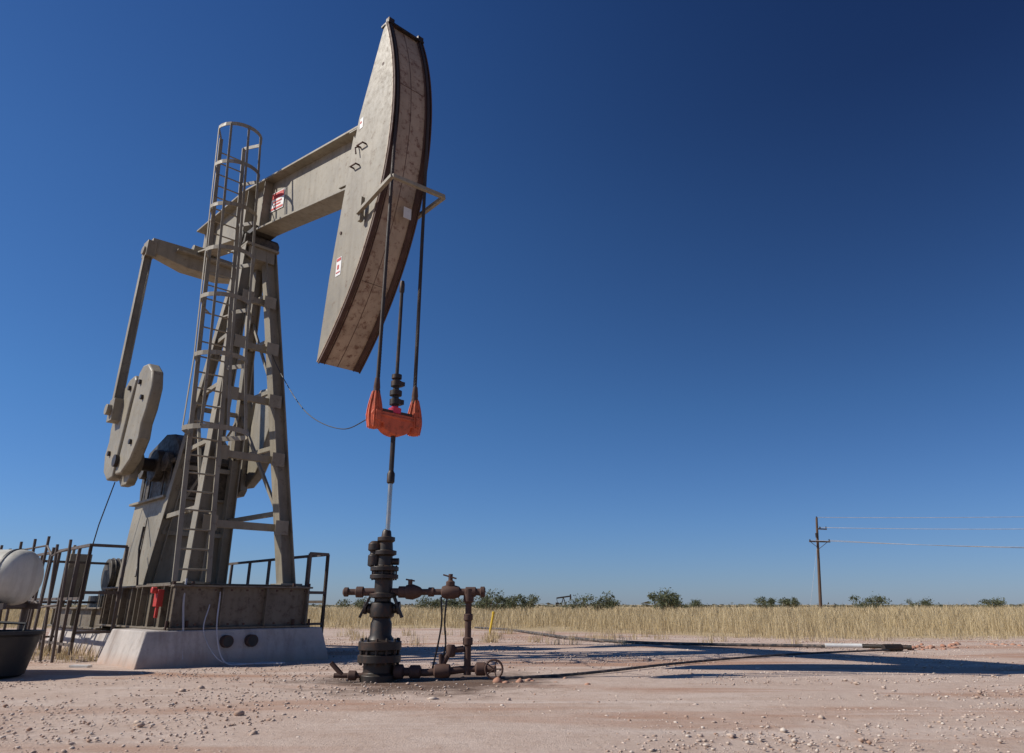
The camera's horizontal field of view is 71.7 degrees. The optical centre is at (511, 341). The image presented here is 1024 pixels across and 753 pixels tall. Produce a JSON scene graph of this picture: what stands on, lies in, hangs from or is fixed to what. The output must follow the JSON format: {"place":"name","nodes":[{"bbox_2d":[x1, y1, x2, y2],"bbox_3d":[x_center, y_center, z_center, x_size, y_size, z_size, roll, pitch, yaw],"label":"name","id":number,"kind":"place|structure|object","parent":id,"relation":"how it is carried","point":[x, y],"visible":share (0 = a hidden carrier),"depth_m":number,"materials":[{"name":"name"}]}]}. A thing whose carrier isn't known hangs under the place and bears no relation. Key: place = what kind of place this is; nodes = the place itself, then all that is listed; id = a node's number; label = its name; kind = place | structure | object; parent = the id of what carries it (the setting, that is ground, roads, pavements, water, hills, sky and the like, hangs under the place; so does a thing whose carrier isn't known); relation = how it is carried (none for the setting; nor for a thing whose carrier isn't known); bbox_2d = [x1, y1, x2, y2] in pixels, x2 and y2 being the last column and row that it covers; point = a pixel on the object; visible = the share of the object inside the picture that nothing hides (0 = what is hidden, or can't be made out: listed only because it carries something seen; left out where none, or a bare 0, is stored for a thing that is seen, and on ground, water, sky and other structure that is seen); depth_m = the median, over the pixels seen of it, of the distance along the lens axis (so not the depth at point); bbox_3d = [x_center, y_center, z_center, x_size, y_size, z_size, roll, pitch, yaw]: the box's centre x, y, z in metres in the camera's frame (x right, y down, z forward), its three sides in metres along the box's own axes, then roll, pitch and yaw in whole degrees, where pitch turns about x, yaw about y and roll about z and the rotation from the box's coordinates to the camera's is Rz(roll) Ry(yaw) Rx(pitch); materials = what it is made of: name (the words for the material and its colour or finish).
{"place":"outdoors","nodes":[
{"label":"outdoors","id":0,"kind":"place"},
{"bbox_2d":[0,605,1023,752],"bbox_3d":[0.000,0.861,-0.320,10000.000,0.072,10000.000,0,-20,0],"label":"ground","id":1,"kind":"structure","parent":0,"point":[457,724],"depth_m":7.14,"materials":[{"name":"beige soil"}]},
{"bbox_2d":[0,621,45,678],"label":"black tub","id":2,"kind":"object","parent":1,"relation":"on","point":[17,648],"visible":1,"depth_m":9.35,"materials":[{"name":"plastic"}]},
{"bbox_2d":[0,549,43,628],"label":"chemical tank","id":3,"kind":"object","parent":2,"relation":"in","point":[21,574],"visible":0.98,"depth_m":10.07,"materials":[{"name":"white plastic"}]},
{"bbox_2d":[0,536,71,662],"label":"pipe fence","id":4,"kind":"object","parent":1,"relation":"on","point":[52,554],"visible":0.52,"depth_m":12.68,"materials":[{"name":"metal"}]},
{"bbox_2d":[69,665,91,667],"bbox_3d":[-6.600,4.973,10.847,0.280,0.030,0.140,0,-20,0],"label":"litter board","id":5,"kind":"object","parent":1,"relation":"on","point":[78,666],"visible":1,"depth_m":10.78,"materials":[{"name":"white wood"}]},
{"bbox_2d":[17,16,445,669],"bbox_3d":[-5.716,0.571,14.664,3.755,11.053,11.732,19,-27,-41],"label":"pump jack","id":6,"kind":"object","parent":1,"relation":"on","point":[167,596],"visible":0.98,"depth_m":13.05,"materials":[{"name":"metal"}]},
{"bbox_2d":[336,597,372,609],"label":"mesquite bush","id":7,"kind":"object","parent":1,"relation":"on","point":[360,603],"visible":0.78,"depth_m":83.70,"materials":[{"name":"green plant"}]},
{"bbox_2d":[329,529,503,682],"bbox_3d":[-1.227,3.506,9.472,2.242,1.930,0.560,0,-20,0],"label":"wellhead","id":8,"kind":"object","parent":1,"relation":"on","point":[379,655],"visible":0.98,"depth_m":9.29,"materials":[{"name":"metal"}]},
{"bbox_2d":[415,595,453,610],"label":"mesquite bush","id":9,"kind":"object","parent":1,"relation":"on","point":[434,602],"visible":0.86,"depth_m":78.78,"materials":[{"name":"green plant"}]},
{"bbox_2d":[443,598,464,609],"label":"mesquite bush","id":10,"kind":"object","parent":1,"relation":"on","point":[456,603],"visible":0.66,"depth_m":88.91,"materials":[{"name":"green plant"}]},
{"bbox_2d":[459,589,506,610],"bbox_3d":[-2.572,23.464,63.906,3.692,2.541,5.363,-12,-24,30],"label":"mesquite bush","id":11,"kind":"object","parent":1,"relation":"on","point":[486,601],"visible":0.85,"depth_m":63.39,"materials":[{"name":"green plant"}]},
{"bbox_2d":[489,611,494,633],"bbox_3d":[-0.655,9.059,22.770,0.205,0.707,0.100,0,-20,0],"label":"yellow marker post","id":12,"kind":"object","parent":1,"relation":"on","point":[492,619],"visible":0.87,"depth_m":22.75,"materials":[{"name":"paint"}]},
{"bbox_2d":[487,596,516,610],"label":"mesquite bush","id":13,"kind":"object","parent":1,"relation":"on","point":[497,606],"visible":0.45,"depth_m":74.60,"materials":[{"name":"green plant"}]},
{"bbox_2d":[504,594,539,608],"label":"mesquite bush","id":14,"kind":"object","parent":1,"relation":"on","point":[529,603],"visible":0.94,"depth_m":69.20,"materials":[{"name":"green plant"}]},
{"bbox_2d":[31,625,1015,662],"bbox_3d":[1.342,8.480,20.593,27.602,0.300,11.579,7,-22,-19],"label":"grass tuft","id":15,"kind":"object","parent":1,"relation":"on","point":[493,635],"visible":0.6,"depth_m":18.93,"materials":[{"name":"plant"}]},
{"bbox_2d":[42,601,1023,607],"bbox_3d":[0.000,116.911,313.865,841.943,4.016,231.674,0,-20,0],"label":"distant brush","id":16,"kind":"object","parent":1,"relation":"on","point":[645,604],"visible":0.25,"depth_m":259.66,"materials":[{"name":"green plant"}]},
{"bbox_2d":[556,594,570,605],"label":"pump jack","id":17,"kind":"object","parent":1,"relation":"on","point":[563,597],"visible":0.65,"depth_m":310.02,"materials":[{"name":"metal"}]},
{"bbox_2d":[559,590,617,612],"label":"mesquite bush","id":18,"kind":"object","parent":1,"relation":"on","point":[607,601],"visible":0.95,"depth_m":65.40,"materials":[{"name":"green plant"}]},
{"bbox_2d":[603,600,619,608],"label":"mesquite bush","id":19,"kind":"object","parent":1,"relation":"on","point":[617,602],"visible":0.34,"depth_m":88.92,"materials":[{"name":"green plant"}]},
{"bbox_2d":[474,627,825,647],"bbox_3d":[1.656,8.957,21.604,2.640,0.068,16.316,12,-24,-29],"label":"poly pipe","id":20,"kind":"object","parent":1,"relation":"on","point":[707,644],"visible":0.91,"depth_m":16.70,"materials":[{"name":"black plastic"}]},
{"bbox_2d":[647,587,682,611],"bbox_3d":[12.898,22.076,59.984,2.725,2.398,4.098,-8,-22,20],"label":"mesquite bush","id":21,"kind":"object","parent":1,"relation":"on","point":[664,598],"visible":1,"depth_m":59.69,"materials":[{"name":"green plant"}]},
{"bbox_2d":[656,597,684,609],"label":"mesquite bush","id":22,"kind":"object","parent":1,"relation":"on","point":[678,603],"visible":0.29,"depth_m":69.81,"materials":[{"name":"green plant"}]},
{"bbox_2d":[678,599,703,607],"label":"mesquite bush","id":23,"kind":"object","parent":1,"relation":"on","point":[697,603],"visible":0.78,"depth_m":102.55,"materials":[{"name":"green plant"}]},
{"bbox_2d":[500,649,889,679],"bbox_3d":[3.743,5.412,12.029,10.175,0.036,0.559,15,-25,-35],"label":"poly pipe","id":24,"kind":"object","parent":1,"relation":"on","point":[614,670],"visible":0.97,"depth_m":11.15,"materials":[{"name":"black plastic"}]},
{"bbox_2d":[459,642,1022,684],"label":"clay clods","id":25,"kind":"object","parent":1,"relation":"on","point":[520,680],"visible":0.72,"depth_m":15.67,"materials":[{"name":"beige soil"}]},
{"bbox_2d":[754,596,776,608],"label":"mesquite bush","id":26,"kind":"object","parent":1,"relation":"on","point":[770,601],"visible":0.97,"depth_m":98.42,"materials":[{"name":"green plant"}]},
{"bbox_2d":[777,597,798,607],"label":"mesquite bush","id":27,"kind":"object","parent":1,"relation":"on","point":[787,602],"visible":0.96,"depth_m":92.09,"materials":[{"name":"green plant"}]},
{"bbox_2d":[809,516,829,609],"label":"utility pole","id":28,"kind":"object","parent":1,"relation":"on","point":[818,568],"visible":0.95,"depth_m":86.03,"materials":[{"name":"brown wood"}]},
{"bbox_2d":[812,517,1013,547],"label":"power line","id":29,"kind":"object","parent":28,"relation":"attached to","point":[897,528],"visible":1,"depth_m":84.66,"materials":[{"name":"metal"}]},
{"bbox_2d":[825,643,861,647],"bbox_3d":[7.325,6.731,15.661,0.765,0.090,0.090,-4,-21,11],"label":"pvc pipe","id":30,"kind":"object","parent":1,"relation":"on","point":[832,645],"visible":1,"depth_m":15.63,"materials":[{"name":"white plastic"}]},
{"bbox_2d":[848,591,891,610],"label":"mesquite bush","id":31,"kind":"object","parent":1,"relation":"on","point":[877,599],"visible":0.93,"depth_m":82.51,"materials":[{"name":"green plant"}]},
{"bbox_2d":[862,644,911,650],"bbox_3d":[7.907,6.502,15.074,0.971,0.140,0.769,-13,-24,32],"label":"pipe coupling","id":32,"kind":"object","parent":1,"relation":"on","point":[895,647],"visible":0.97,"depth_m":14.83,"materials":[{"name":"metal"}]},
{"bbox_2d":[904,598,943,608],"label":"mesquite bush","id":33,"kind":"object","parent":1,"relation":"on","point":[925,602],"visible":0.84,"depth_m":112.56,"materials":[{"name":"green plant"}]},
{"bbox_2d":[978,597,1007,607],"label":"mesquite bush","id":34,"kind":"object","parent":1,"relation":"on","point":[996,603],"visible":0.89,"depth_m":98.04,"materials":[{"name":"green plant"}]},
{"bbox_2d":[0,599,1023,642],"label":"dry grass","id":35,"kind":"structure","parent":0,"point":[806,619],"depth_m":30.85,"materials":[{"name":"beige plant"}]},
{"bbox_2d":[0,0,1023,604],"label":"sky","id":36,"kind":"structure","parent":0,"point":[704,282],"materials":[{"name":"blue"}]}
]}

